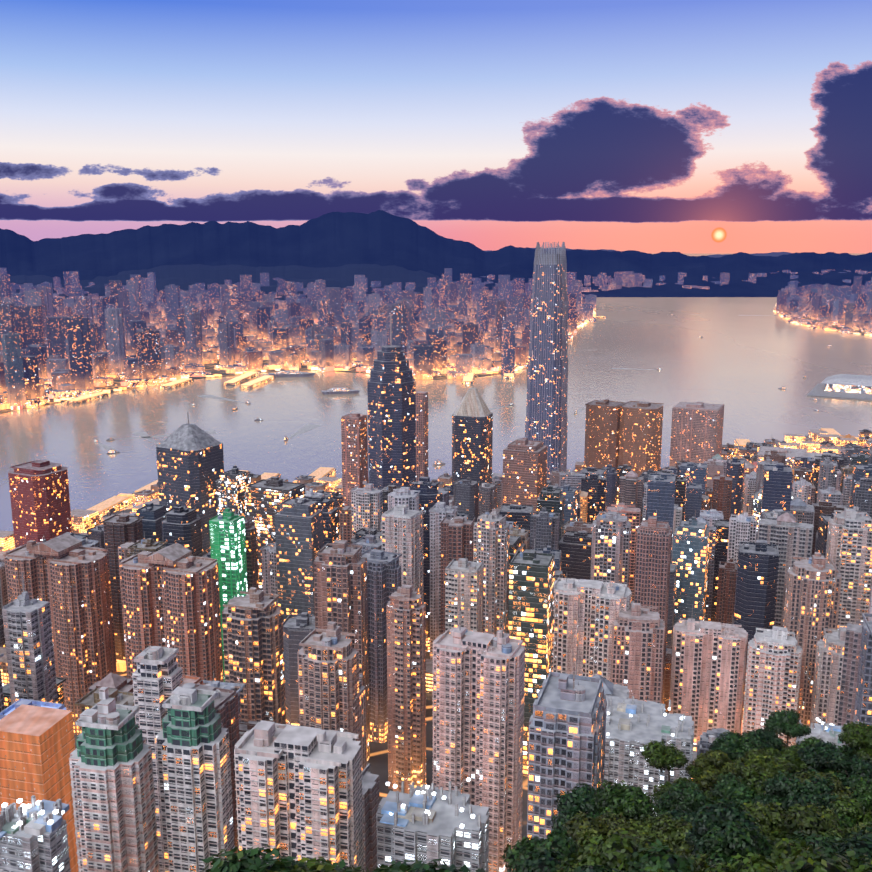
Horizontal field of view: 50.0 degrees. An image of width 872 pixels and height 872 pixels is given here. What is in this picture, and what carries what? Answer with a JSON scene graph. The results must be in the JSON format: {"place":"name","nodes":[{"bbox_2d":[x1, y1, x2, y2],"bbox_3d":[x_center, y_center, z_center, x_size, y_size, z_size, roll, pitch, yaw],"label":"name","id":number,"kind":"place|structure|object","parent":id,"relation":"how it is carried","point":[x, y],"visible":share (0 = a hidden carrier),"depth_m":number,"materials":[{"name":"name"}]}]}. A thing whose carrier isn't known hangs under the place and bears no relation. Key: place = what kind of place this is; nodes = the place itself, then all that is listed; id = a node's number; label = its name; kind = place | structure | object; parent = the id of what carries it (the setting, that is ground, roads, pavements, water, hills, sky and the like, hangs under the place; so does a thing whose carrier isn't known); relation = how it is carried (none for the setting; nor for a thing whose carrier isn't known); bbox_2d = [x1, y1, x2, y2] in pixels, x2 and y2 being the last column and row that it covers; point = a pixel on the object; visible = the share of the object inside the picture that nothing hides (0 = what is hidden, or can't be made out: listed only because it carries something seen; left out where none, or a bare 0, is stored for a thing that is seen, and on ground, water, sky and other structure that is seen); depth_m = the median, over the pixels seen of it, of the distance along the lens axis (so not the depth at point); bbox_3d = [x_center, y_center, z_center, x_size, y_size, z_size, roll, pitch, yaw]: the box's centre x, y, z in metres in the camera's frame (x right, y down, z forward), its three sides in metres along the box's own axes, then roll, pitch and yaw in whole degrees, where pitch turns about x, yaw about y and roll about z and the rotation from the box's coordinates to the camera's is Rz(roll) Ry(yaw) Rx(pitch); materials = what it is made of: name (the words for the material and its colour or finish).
{"place":"outdoors","nodes":[
{"label":"outdoors","id":0,"kind":"place"},
{"bbox_2d":[0,316,865,840],"bbox_3d":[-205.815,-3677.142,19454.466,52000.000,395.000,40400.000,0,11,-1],"label":"city ground","id":1,"kind":"structure","parent":0,"point":[378,760],"depth_m":598.79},
{"bbox_2d":[0,268,871,409],"bbox_3d":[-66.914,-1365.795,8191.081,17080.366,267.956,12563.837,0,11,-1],"label":"distant city","id":2,"kind":"object","parent":1,"relation":"on","point":[73,344],"visible":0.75,"depth_m":3696.39},
{"bbox_2d":[0,242,871,871],"bbox_3d":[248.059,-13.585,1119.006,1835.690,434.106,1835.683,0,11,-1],"label":"city buildings","id":3,"kind":"structure","parent":1,"relation":"on","point":[604,606],"depth_m":575.67,"materials":[{"name":"grey concrete"}]},
{"bbox_2d":[0,253,871,530],"bbox_3d":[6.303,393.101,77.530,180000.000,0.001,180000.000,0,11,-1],"label":"harbour water","id":4,"kind":"structure","parent":0,"point":[740,361],"depth_m":2507.92,"materials":[{"name":"grey liquid"}]},
{"bbox_2d":[66,314,871,519],"bbox_3d":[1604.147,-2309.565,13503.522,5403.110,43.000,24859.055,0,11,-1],"label":"boats","id":5,"kind":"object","parent":4,"relation":"on","point":[848,386],"visible":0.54,"depth_m":2609.03,"materials":[{"name":"white"}]},
{"bbox_2d":[0,210,871,304],"bbox_3d":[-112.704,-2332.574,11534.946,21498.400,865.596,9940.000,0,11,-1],"label":"mountain range","id":6,"kind":"structure","parent":0,"point":[337,249],"depth_m":9912.57,"materials":[{"name":"blue"}]},
{"bbox_2d":[0,0,871,252],"label":"sky","id":7,"kind":"structure","parent":0,"point":[646,126],"materials":[{"name":"blue"}]},
{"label":"hillside ground","id":8,"kind":"structure","parent":0,"visible":0},
{"bbox_2d":[626,732,867,825],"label":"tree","id":9,"kind":"object","parent":8,"relation":"on","point":[669,770],"visible":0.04,"depth_m":237.83,"materials":[{"name":"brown plant"}]},
{"bbox_2d":[202,709,871,871],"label":"tree foliage","id":10,"kind":"object","parent":9,"relation":"on","point":[733,820],"visible":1,"depth_m":154.90,"materials":[{"name":"green plant"}]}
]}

